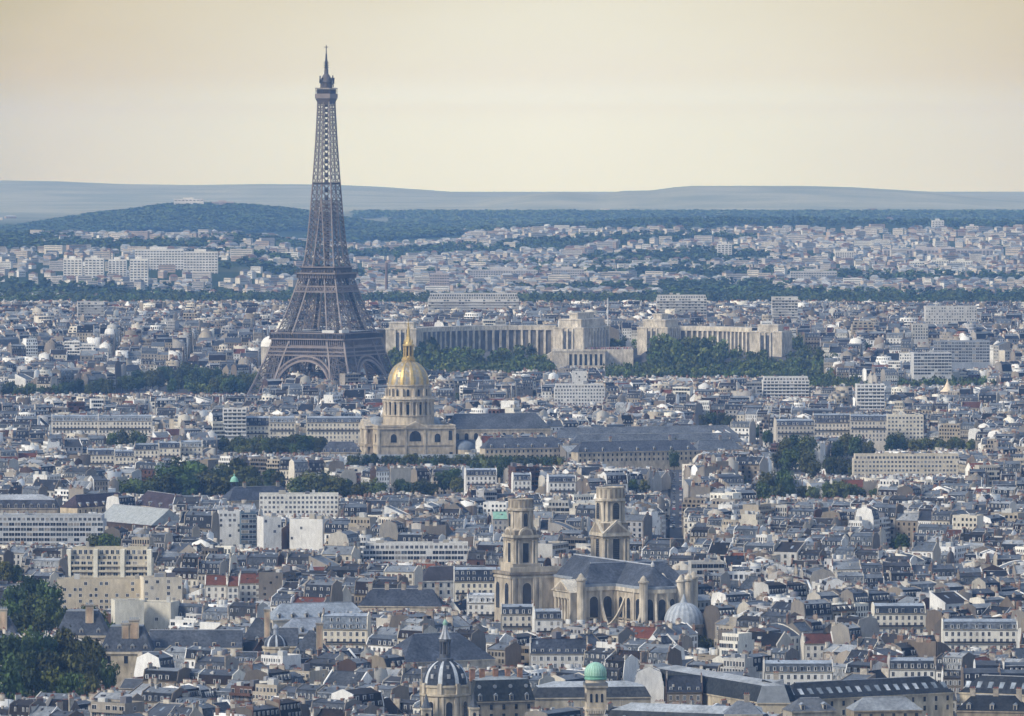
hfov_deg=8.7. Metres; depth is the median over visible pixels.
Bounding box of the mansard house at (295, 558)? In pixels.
[286,548,312,564]
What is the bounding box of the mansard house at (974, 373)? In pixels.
[963,367,979,380]
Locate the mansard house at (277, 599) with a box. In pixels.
[270,593,299,611]
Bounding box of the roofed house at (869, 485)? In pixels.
[863,479,877,497]
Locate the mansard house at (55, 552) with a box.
[32,543,67,557]
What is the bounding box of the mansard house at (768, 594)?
[756,588,793,599]
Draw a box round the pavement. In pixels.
[667,470,670,537]
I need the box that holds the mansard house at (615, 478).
[600,471,627,493]
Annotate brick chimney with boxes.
[385,263,387,289]
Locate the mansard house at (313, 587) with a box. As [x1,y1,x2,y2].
[303,577,342,601]
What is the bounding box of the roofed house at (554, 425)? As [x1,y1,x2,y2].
[544,417,563,432]
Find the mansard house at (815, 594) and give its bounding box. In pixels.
[807,588,838,601]
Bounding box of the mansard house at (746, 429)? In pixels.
[730,418,755,444]
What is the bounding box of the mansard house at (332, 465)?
[324,458,344,472]
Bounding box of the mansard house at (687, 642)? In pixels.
[654,633,693,650]
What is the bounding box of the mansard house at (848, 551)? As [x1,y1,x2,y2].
[834,543,860,557]
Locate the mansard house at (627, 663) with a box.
[604,653,638,681]
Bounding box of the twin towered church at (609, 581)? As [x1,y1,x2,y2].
[492,486,703,638]
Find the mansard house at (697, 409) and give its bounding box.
[683,402,702,422]
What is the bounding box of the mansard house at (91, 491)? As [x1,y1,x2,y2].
[85,487,105,493]
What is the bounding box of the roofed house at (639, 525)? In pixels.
[625,510,651,539]
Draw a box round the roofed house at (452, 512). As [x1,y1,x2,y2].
[439,507,462,516]
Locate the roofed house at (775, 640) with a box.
[746,629,793,650]
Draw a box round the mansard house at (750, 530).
[734,522,766,535]
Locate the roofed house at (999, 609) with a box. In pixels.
[982,601,1011,614]
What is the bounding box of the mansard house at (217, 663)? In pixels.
[194,651,238,669]
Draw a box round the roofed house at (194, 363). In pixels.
[187,361,197,369]
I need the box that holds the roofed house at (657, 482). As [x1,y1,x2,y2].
[652,469,661,491]
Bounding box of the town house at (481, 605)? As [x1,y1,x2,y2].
[467,588,493,618]
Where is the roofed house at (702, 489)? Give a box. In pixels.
[690,482,714,496]
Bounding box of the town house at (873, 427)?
[850,414,886,450]
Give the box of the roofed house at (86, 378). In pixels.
[82,372,106,394]
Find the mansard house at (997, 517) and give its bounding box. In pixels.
[984,512,1005,523]
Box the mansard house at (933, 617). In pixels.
[925,607,958,634]
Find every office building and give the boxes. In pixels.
[0,510,106,545]
[240,509,256,546]
[259,490,337,516]
[363,539,468,564]
[430,271,448,285]
[910,350,951,381]
[934,339,989,369]
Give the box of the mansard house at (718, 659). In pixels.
[712,652,748,662]
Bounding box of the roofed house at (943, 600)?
[930,587,969,609]
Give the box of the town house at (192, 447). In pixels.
[180,438,202,458]
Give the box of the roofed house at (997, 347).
[993,339,1009,365]
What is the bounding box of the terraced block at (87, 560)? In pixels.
[66,542,153,576]
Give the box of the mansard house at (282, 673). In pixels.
[244,663,291,682]
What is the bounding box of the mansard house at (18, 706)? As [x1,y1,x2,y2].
[8,692,45,715]
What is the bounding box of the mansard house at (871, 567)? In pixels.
[860,562,882,573]
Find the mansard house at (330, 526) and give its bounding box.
[324,519,350,543]
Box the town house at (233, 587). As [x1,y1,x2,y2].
[227,573,239,601]
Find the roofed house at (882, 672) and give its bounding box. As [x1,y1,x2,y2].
[858,666,888,677]
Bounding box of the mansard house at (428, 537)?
[422,531,445,540]
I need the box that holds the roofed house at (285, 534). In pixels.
[281,523,289,549]
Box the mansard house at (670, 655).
[647,646,681,665]
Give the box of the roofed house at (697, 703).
[691,700,713,704]
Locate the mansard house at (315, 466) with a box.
[305,457,324,472]
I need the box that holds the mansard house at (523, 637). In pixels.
[499,628,537,644]
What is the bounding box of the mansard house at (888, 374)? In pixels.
[881,368,896,385]
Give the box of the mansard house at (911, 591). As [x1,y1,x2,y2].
[888,584,921,596]
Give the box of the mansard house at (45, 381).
[36,375,56,391]
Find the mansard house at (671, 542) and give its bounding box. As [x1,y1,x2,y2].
[643,534,678,547]
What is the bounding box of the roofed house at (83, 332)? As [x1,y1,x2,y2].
[76,324,94,341]
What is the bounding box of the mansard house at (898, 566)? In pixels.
[880,558,911,572]
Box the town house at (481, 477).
[464,466,496,493]
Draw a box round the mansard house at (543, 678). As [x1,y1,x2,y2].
[511,672,554,690]
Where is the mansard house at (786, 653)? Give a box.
[763,644,799,659]
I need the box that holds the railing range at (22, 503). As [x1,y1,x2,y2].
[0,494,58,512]
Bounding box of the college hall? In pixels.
[467,667,535,715]
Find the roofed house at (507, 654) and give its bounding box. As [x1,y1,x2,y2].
[487,637,521,668]
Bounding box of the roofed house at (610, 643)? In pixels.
[596,636,629,649]
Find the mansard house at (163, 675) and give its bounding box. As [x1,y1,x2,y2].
[143,662,191,686]
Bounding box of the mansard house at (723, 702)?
[714,698,762,711]
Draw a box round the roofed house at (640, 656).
[615,646,648,664]
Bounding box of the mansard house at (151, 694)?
[141,682,186,706]
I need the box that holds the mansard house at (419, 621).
[405,615,434,627]
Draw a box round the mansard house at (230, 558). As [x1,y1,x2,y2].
[205,552,237,575]
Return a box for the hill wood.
[0,201,496,240]
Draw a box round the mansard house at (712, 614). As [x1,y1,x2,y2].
[703,600,736,644]
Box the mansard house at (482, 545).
[477,541,502,550]
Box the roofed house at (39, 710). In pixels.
[28,700,62,715]
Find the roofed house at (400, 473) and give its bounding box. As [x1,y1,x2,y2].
[390,465,410,493]
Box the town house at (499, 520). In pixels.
[491,510,507,531]
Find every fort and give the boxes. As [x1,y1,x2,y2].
[174,198,203,204]
[212,200,233,204]
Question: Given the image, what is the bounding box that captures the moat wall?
[346,454,481,462]
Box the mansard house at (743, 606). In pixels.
[737,597,773,614]
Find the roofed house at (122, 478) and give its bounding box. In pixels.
[116,473,127,484]
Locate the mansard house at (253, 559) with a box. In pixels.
[247,551,284,566]
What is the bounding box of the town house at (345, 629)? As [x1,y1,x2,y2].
[321,608,370,647]
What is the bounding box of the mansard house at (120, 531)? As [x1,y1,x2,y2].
[104,525,128,540]
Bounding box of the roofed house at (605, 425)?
[591,423,606,426]
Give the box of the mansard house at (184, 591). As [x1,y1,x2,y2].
[182,583,186,599]
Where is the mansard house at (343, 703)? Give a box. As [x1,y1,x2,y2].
[310,697,361,715]
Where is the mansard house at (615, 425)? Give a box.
[603,422,625,426]
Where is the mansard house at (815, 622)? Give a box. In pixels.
[792,613,823,632]
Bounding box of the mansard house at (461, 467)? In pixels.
[442,464,469,478]
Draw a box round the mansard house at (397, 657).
[367,647,406,668]
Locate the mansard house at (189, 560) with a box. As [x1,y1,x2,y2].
[182,552,201,567]
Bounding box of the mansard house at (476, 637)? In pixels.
[455,628,485,651]
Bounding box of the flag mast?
[607,298,608,325]
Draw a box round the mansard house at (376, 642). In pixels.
[366,630,396,653]
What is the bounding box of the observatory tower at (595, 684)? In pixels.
[583,662,607,715]
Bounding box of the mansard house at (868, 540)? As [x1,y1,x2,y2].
[849,531,879,548]
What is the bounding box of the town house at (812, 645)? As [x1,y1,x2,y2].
[800,629,832,659]
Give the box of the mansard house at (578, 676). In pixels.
[551,672,584,680]
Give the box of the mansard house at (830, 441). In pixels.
[826,437,845,459]
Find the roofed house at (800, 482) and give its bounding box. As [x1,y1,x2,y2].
[793,479,802,486]
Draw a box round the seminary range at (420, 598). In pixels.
[358,582,445,611]
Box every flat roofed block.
[22,337,37,356]
[33,470,60,482]
[41,439,60,453]
[49,406,71,414]
[54,485,72,504]
[58,410,70,414]
[64,340,79,354]
[67,400,84,412]
[80,342,95,350]
[89,696,144,715]
[90,397,103,408]
[130,534,155,546]
[142,369,157,388]
[166,318,178,331]
[169,615,200,628]
[172,455,196,494]
[183,310,201,319]
[196,458,217,495]
[200,545,225,560]
[209,419,225,439]
[215,545,237,554]
[218,452,237,466]
[229,680,258,703]
[250,454,274,485]
[252,678,291,704]
[256,566,298,600]
[259,676,282,682]
[261,648,300,668]
[266,456,282,471]
[289,663,327,684]
[322,392,342,402]
[340,372,360,384]
[349,512,377,529]
[370,537,383,540]
[465,449,479,453]
[476,488,496,500]
[483,318,494,324]
[483,501,507,514]
[488,408,504,412]
[495,318,505,324]
[498,468,505,482]
[501,400,518,408]
[503,405,521,412]
[508,462,539,490]
[520,643,529,665]
[538,540,568,558]
[541,631,583,638]
[547,496,572,514]
[563,535,590,549]
[567,624,596,634]
[569,491,594,501]
[569,501,595,514]
[639,509,660,534]
[673,385,692,396]
[681,495,709,535]
[688,558,723,576]
[699,400,710,419]
[709,457,729,467]
[710,491,740,500]
[710,495,740,507]
[714,624,735,648]
[718,502,739,514]
[719,628,753,655]
[720,653,758,677]
[728,571,753,582]
[739,511,766,525]
[740,500,773,516]
[747,381,761,396]
[756,534,773,542]
[759,413,775,445]
[761,319,771,323]
[769,443,778,451]
[774,504,791,515]
[846,602,873,617]
[849,516,869,528]
[851,319,873,337]
[878,475,904,487]
[879,513,890,543]
[888,360,901,369]
[893,400,905,413]
[899,352,909,364]
[911,323,927,343]
[939,420,960,447]
[939,540,969,563]
[953,369,967,383]
[953,514,983,530]
[975,462,999,486]
[983,437,1000,450]
[991,508,1023,521]
[999,349,1016,361]
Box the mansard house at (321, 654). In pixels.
[317,648,349,659]
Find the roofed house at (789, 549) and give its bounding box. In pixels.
[773,536,805,565]
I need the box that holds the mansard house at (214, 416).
[208,411,222,421]
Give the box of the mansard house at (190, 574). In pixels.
[171,565,197,587]
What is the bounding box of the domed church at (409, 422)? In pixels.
[359,318,550,453]
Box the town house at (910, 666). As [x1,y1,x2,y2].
[887,651,935,679]
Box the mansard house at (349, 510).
[343,503,370,517]
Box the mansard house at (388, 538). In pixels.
[375,536,396,540]
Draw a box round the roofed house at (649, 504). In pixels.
[633,499,657,510]
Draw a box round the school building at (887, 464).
[852,451,959,476]
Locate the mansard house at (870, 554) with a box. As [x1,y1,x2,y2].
[854,545,885,559]
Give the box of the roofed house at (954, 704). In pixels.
[953,687,956,715]
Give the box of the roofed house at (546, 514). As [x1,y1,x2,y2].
[533,510,554,519]
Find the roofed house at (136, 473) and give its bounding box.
[108,467,141,479]
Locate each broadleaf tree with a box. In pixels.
[0,382,11,394]
[0,558,13,582]
[0,584,27,615]
[0,596,20,616]
[0,629,20,671]
[0,650,26,682]
[0,667,26,699]
[9,564,23,582]
[10,380,15,393]
[10,609,30,633]
[11,625,36,667]
[11,668,45,696]
[12,384,26,395]
[13,650,43,674]
[18,573,42,598]
[20,592,39,627]
[24,384,34,394]
[30,630,58,655]
[31,596,61,628]
[32,611,52,632]
[34,577,64,606]
[36,386,45,393]
[36,647,64,678]
[36,666,64,692]
[44,385,54,393]
[51,383,58,393]
[51,607,66,628]
[54,625,77,668]
[55,671,85,695]
[57,648,89,687]
[58,383,68,393]
[66,380,76,393]
[73,635,95,662]
[75,379,84,393]
[77,653,100,687]
[79,671,100,696]
[83,638,107,684]
[84,380,93,393]
[87,534,100,545]
[93,377,102,392]
[96,608,107,619]
[97,531,114,545]
[98,658,119,688]
[99,379,106,393]
[102,379,115,392]
[105,619,114,627]
[106,431,117,445]
[111,536,120,545]
[116,375,125,392]
[116,428,129,444]
[117,480,136,494]
[120,374,134,392]
[126,477,143,492]
[127,428,141,444]
[131,369,142,390]
[134,376,144,392]
[136,480,159,493]
[137,432,147,442]
[142,373,148,390]
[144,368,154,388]
[145,472,179,493]
[146,374,156,388]
[151,369,164,389]
[153,461,182,478]
[156,366,170,385]
[166,367,174,381]
[166,377,176,393]
[166,456,196,470]
[173,469,200,494]
[174,367,185,379]
[174,376,184,389]
[179,361,193,369]
[182,366,189,375]
[183,374,188,391]
[183,460,209,475]
[188,368,200,376]
[190,374,197,383]
[193,365,206,377]
[193,470,216,496]
[198,375,208,387]
[201,371,210,382]
[201,475,230,495]
[203,367,215,377]
[206,468,230,479]
[209,376,220,392]
[214,366,222,375]
[214,463,238,486]
[218,436,227,451]
[220,378,233,392]
[222,439,231,451]
[224,444,233,452]
[228,373,239,393]
[229,456,246,475]
[230,438,240,451]
[233,445,242,453]
[234,378,246,393]
[235,465,261,486]
[237,371,249,375]
[238,446,251,453]
[239,437,247,445]
[241,373,254,392]
[243,473,263,485]
[245,437,253,445]
[249,444,259,454]
[252,436,257,444]
[256,433,266,446]
[259,437,269,443]
[259,443,271,453]
[262,468,276,485]
[266,437,277,446]
[269,443,277,453]
[269,470,288,489]
[278,436,288,444]
[279,445,288,453]
[286,476,309,492]
[288,433,300,449]
[288,444,298,454]
[296,434,309,452]
[300,469,317,491]
[307,435,312,453]
[309,437,317,452]
[312,470,331,491]
[315,437,327,452]
[322,475,350,495]
[341,478,352,496]
[345,455,359,464]
[350,483,367,496]
[354,452,360,465]
[360,454,370,465]
[360,477,379,494]
[370,453,379,464]
[370,482,388,494]
[379,455,388,465]
[386,455,398,464]
[391,478,405,493]
[398,457,410,465]
[400,482,413,492]
[403,453,416,465]
[411,453,418,464]
[411,479,430,494]
[417,455,430,464]
[424,482,437,495]
[430,454,438,464]
[434,470,455,493]
[438,454,446,464]
[443,455,449,464]
[449,456,462,465]
[449,468,463,492]
[450,475,463,492]
[453,454,463,462]
[461,454,470,465]
[467,459,482,467]
[471,454,478,463]
[475,453,485,458]
[478,457,499,473]
[492,458,506,482]
[503,456,513,466]
[512,454,525,465]
[519,455,526,465]
[524,456,537,464]
[543,455,554,466]
[550,455,558,465]
[556,456,566,465]
[628,479,638,489]
[638,480,650,492]
[668,449,679,473]
[698,415,707,424]
[698,635,707,648]
[704,411,716,424]
[704,638,713,650]
[715,412,728,424]
[723,414,733,426]
[743,474,748,484]
[756,425,758,442]
[756,470,776,490]
[756,480,770,498]
[762,430,772,443]
[765,483,785,498]
[770,451,783,471]
[774,469,789,486]
[776,435,792,452]
[778,447,800,471]
[780,471,798,490]
[784,483,795,495]
[788,433,801,469]
[795,485,808,498]
[797,448,815,473]
[798,433,819,457]
[805,485,820,498]
[806,459,823,478]
[820,481,835,498]
[821,454,838,475]
[828,479,847,497]
[829,440,843,457]
[835,456,850,475]
[838,432,852,459]
[842,483,858,498]
[847,433,863,455]
[847,463,851,476]
[857,486,866,496]
[862,440,876,452]
[868,488,876,496]
[883,438,895,450]
[885,432,898,450]
[889,537,896,548]
[894,431,905,446]
[895,437,905,450]
[895,532,909,548]
[904,438,909,450]
[908,438,921,450]
[919,438,927,449]
[922,438,936,451]
[933,440,948,449]
[945,437,955,449]
[955,439,966,448]
[965,441,974,450]
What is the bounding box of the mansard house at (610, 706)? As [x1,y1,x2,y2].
[604,701,616,715]
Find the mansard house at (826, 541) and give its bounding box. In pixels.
[821,535,847,549]
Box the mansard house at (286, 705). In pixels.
[256,692,301,715]
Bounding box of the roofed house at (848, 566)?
[829,558,860,573]
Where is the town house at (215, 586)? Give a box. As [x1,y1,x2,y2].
[205,570,226,599]
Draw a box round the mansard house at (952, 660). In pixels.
[941,650,974,670]
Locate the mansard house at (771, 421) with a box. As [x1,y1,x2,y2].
[768,414,789,447]
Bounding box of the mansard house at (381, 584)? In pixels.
[372,575,406,587]
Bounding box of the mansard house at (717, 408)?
[710,401,726,422]
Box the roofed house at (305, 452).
[299,449,313,453]
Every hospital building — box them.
[135,247,183,269]
[184,249,217,273]
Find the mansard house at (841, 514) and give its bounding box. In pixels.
[821,508,847,525]
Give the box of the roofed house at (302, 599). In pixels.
[293,592,330,602]
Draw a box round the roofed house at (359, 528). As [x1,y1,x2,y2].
[348,523,373,537]
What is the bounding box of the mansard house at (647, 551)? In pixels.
[641,544,677,558]
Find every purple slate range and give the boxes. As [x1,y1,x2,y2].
[60,492,121,512]
[136,490,182,511]
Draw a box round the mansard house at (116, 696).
[92,689,144,702]
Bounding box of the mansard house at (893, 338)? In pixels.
[886,332,904,345]
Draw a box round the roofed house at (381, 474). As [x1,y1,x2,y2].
[370,465,389,492]
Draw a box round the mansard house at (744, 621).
[736,612,759,630]
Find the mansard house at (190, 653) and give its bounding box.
[184,644,224,667]
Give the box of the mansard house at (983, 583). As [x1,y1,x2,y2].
[971,576,1000,591]
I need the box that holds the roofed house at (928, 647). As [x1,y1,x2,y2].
[894,633,951,656]
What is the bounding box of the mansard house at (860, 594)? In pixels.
[840,583,868,602]
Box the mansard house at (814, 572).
[803,563,833,584]
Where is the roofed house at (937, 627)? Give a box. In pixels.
[934,612,976,641]
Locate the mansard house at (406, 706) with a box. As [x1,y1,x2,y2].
[382,693,419,714]
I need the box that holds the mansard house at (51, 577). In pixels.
[32,571,58,586]
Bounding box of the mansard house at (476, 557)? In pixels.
[467,545,502,564]
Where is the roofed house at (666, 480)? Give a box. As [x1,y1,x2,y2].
[658,471,670,489]
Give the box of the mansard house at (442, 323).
[434,319,447,326]
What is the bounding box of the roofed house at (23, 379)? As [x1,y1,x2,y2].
[15,372,33,388]
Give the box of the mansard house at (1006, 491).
[990,485,1019,497]
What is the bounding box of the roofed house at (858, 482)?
[841,477,863,497]
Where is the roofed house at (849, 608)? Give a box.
[832,598,855,619]
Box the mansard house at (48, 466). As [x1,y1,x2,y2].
[28,462,56,473]
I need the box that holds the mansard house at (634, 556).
[630,552,638,560]
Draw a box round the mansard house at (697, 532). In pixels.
[690,526,715,546]
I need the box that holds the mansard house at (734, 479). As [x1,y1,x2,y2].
[713,471,743,486]
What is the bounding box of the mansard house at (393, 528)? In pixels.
[379,520,405,539]
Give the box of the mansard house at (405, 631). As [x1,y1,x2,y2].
[397,619,436,643]
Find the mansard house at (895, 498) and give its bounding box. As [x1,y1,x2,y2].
[888,493,918,503]
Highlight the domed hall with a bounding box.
[261,336,281,371]
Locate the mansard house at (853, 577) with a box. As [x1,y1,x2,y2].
[834,567,863,584]
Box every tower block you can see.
[63,256,82,276]
[85,256,104,277]
[108,257,126,276]
[130,256,148,286]
[931,219,943,228]
[966,224,977,229]
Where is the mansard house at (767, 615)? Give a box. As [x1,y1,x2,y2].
[759,607,799,624]
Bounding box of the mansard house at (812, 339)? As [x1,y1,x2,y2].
[803,332,819,352]
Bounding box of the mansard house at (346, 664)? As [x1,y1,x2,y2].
[338,655,371,670]
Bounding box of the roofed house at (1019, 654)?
[1003,647,1023,658]
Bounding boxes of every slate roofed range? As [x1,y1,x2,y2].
[321,441,361,456]
[480,432,562,457]
[553,425,739,439]
[570,433,743,444]
[570,436,697,469]
[693,435,743,453]
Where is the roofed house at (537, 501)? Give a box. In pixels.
[521,494,542,509]
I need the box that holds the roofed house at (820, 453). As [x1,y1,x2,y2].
[814,440,824,463]
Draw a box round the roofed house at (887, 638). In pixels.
[881,629,912,643]
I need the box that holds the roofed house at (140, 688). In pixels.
[128,677,160,694]
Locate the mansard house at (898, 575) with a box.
[887,568,913,580]
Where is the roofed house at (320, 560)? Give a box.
[309,550,339,566]
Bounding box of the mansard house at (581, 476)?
[567,470,584,481]
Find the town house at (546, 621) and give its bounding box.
[532,604,561,635]
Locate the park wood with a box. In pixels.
[183,332,996,394]
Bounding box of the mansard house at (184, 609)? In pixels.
[178,599,215,617]
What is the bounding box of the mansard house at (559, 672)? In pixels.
[547,664,583,675]
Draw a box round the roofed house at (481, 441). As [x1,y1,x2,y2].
[476,433,500,451]
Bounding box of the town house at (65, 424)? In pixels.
[51,413,97,434]
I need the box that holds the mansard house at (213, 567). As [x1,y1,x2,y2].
[197,558,227,586]
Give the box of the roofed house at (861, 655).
[843,648,876,663]
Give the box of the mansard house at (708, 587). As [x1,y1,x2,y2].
[698,580,713,593]
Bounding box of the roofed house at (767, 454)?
[759,450,779,472]
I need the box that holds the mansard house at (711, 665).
[686,660,722,670]
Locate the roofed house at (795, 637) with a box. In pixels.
[760,621,799,654]
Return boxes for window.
[241,514,248,517]
[241,535,248,538]
[241,540,248,543]
[390,434,396,442]
[409,430,421,441]
[434,433,440,441]
[448,430,452,439]
[589,596,598,619]
[603,595,611,619]
[619,596,622,620]
[626,597,630,621]
[635,598,638,619]
[648,599,653,622]
[658,599,665,619]
[670,598,674,605]
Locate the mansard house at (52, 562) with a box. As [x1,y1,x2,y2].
[31,554,67,576]
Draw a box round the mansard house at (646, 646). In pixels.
[638,640,684,659]
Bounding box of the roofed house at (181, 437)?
[176,434,186,440]
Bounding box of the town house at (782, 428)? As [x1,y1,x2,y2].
[773,416,814,442]
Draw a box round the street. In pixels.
[670,470,683,538]
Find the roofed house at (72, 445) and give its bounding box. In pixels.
[63,438,81,453]
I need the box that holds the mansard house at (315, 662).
[305,654,341,669]
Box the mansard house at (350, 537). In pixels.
[328,529,360,552]
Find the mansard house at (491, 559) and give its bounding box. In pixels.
[485,550,502,566]
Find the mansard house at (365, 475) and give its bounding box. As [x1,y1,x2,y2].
[361,466,382,485]
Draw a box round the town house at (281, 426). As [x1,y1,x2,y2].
[269,415,295,437]
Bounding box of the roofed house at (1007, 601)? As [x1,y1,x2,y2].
[999,595,1023,608]
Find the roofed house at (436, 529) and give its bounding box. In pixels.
[421,520,452,539]
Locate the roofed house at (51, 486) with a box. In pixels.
[32,477,63,496]
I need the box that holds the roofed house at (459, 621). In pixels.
[440,609,469,631]
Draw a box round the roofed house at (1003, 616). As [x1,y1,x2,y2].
[976,610,1006,618]
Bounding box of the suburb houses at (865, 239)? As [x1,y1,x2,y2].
[0,208,1023,297]
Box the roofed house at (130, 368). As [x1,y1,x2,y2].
[126,365,141,388]
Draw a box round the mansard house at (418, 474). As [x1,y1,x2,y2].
[411,465,429,484]
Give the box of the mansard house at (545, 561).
[538,557,551,565]
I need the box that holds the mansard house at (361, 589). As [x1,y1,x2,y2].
[354,575,380,606]
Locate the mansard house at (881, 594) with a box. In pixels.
[864,586,890,610]
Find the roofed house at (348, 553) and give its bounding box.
[321,542,358,562]
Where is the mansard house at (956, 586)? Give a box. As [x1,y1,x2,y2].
[933,579,963,591]
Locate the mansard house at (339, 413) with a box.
[336,410,354,415]
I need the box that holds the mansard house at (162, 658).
[133,650,174,676]
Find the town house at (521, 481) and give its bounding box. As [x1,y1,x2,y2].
[511,470,530,492]
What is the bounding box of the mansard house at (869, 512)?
[855,503,879,528]
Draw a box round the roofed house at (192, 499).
[173,494,202,512]
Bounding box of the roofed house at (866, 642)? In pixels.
[857,635,884,648]
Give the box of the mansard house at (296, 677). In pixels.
[289,665,305,682]
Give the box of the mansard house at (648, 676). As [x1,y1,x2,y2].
[634,662,664,702]
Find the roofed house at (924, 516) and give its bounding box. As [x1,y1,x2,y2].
[917,510,933,524]
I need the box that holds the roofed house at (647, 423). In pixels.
[640,420,657,425]
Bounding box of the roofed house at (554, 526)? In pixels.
[548,517,573,532]
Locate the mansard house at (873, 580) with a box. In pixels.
[864,572,883,586]
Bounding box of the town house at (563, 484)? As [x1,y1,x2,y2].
[546,471,575,494]
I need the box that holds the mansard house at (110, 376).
[102,371,115,394]
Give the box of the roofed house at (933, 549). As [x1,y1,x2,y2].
[911,537,940,563]
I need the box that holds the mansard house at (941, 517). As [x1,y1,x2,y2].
[931,506,956,524]
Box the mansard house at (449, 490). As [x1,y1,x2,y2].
[432,465,460,493]
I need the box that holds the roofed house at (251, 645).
[243,637,263,650]
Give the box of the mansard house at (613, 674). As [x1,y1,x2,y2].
[605,667,621,680]
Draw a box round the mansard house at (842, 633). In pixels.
[830,621,861,643]
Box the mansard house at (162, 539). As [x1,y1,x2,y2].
[151,527,172,549]
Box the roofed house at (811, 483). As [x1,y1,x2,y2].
[807,478,824,498]
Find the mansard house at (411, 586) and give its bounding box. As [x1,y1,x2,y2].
[406,585,424,587]
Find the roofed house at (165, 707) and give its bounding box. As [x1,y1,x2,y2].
[148,697,184,715]
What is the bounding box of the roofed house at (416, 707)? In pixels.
[413,701,419,713]
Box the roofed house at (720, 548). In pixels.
[708,540,732,555]
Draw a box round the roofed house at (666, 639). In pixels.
[648,634,676,644]
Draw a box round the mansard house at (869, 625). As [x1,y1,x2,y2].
[836,612,878,637]
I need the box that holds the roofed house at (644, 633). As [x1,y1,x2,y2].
[626,621,662,639]
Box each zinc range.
[270,601,362,628]
[282,617,321,636]
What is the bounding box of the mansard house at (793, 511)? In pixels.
[787,505,821,517]
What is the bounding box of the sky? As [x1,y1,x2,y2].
[0,0,1023,191]
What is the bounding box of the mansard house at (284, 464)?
[279,454,304,490]
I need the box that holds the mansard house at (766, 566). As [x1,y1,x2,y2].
[761,557,787,578]
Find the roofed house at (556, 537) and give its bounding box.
[539,531,564,540]
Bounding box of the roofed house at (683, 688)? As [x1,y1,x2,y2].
[665,671,702,704]
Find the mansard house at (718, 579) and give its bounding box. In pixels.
[703,569,730,588]
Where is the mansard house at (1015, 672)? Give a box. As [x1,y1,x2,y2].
[999,662,1023,675]
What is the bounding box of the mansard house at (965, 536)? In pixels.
[959,527,989,542]
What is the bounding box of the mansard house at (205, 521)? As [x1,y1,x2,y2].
[184,510,219,544]
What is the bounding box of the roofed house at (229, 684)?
[225,679,259,687]
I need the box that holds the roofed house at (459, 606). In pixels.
[449,596,466,614]
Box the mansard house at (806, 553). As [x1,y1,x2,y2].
[798,546,826,559]
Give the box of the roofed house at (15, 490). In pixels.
[7,486,23,493]
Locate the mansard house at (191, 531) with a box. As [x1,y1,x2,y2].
[176,523,199,536]
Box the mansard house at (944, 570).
[928,561,955,575]
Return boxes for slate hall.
[382,632,495,668]
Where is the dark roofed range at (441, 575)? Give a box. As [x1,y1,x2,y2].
[423,565,485,597]
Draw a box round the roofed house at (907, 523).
[895,510,917,547]
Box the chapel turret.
[230,473,238,488]
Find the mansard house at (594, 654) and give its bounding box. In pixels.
[583,641,619,667]
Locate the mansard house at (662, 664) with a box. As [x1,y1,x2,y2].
[639,660,671,668]
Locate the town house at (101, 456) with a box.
[87,444,114,466]
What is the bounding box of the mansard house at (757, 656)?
[742,649,772,678]
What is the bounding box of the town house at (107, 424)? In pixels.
[98,413,151,435]
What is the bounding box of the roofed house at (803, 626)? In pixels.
[786,620,812,638]
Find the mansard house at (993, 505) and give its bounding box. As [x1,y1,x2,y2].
[986,498,1016,511]
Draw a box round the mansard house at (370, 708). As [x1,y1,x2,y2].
[347,701,379,713]
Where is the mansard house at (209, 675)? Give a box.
[197,664,244,688]
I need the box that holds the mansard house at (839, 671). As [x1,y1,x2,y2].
[819,659,859,679]
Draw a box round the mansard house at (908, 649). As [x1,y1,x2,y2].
[883,638,916,656]
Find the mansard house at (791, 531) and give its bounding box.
[786,526,810,537]
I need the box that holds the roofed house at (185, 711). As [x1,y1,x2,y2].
[168,702,202,715]
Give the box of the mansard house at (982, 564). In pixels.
[975,558,1003,569]
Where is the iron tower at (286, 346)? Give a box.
[247,45,392,394]
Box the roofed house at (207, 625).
[200,618,237,628]
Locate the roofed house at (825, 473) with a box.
[820,465,840,476]
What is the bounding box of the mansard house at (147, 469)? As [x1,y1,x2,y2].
[135,460,164,481]
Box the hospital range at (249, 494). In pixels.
[221,481,288,508]
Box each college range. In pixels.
[532,681,651,710]
[608,702,768,715]
[657,665,795,705]
[757,671,789,713]
[790,676,953,715]
[959,675,1023,705]
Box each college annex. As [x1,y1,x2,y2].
[723,692,762,715]
[782,697,836,715]
[846,696,922,715]
[956,686,1023,715]
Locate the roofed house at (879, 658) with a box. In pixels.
[867,650,902,662]
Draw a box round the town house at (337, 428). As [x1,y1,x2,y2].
[306,412,362,453]
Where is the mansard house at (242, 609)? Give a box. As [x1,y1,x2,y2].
[228,598,267,620]
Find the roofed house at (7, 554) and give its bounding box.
[0,546,13,579]
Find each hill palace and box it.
[376,312,610,357]
[637,313,791,356]
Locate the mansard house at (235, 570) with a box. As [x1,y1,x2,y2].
[230,562,261,575]
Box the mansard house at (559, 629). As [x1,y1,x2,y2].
[551,622,598,634]
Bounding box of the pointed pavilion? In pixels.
[940,379,951,394]
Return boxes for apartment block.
[57,574,140,609]
[77,299,103,317]
[111,598,143,623]
[140,572,181,602]
[144,597,178,631]
[217,507,240,545]
[223,404,245,439]
[257,513,280,549]
[290,514,332,550]
[428,291,518,312]
[471,267,535,278]
[551,266,583,276]
[554,381,604,405]
[572,369,586,382]
[656,293,706,314]
[717,242,731,257]
[762,375,808,398]
[771,296,797,321]
[790,269,836,279]
[835,249,853,261]
[855,381,884,410]
[882,247,992,256]
[887,412,923,441]
[910,259,923,266]
[924,305,976,323]
[931,258,948,266]
[950,259,972,266]
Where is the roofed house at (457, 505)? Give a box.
[444,500,468,514]
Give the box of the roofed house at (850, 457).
[848,437,865,461]
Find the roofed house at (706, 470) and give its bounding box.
[696,462,718,475]

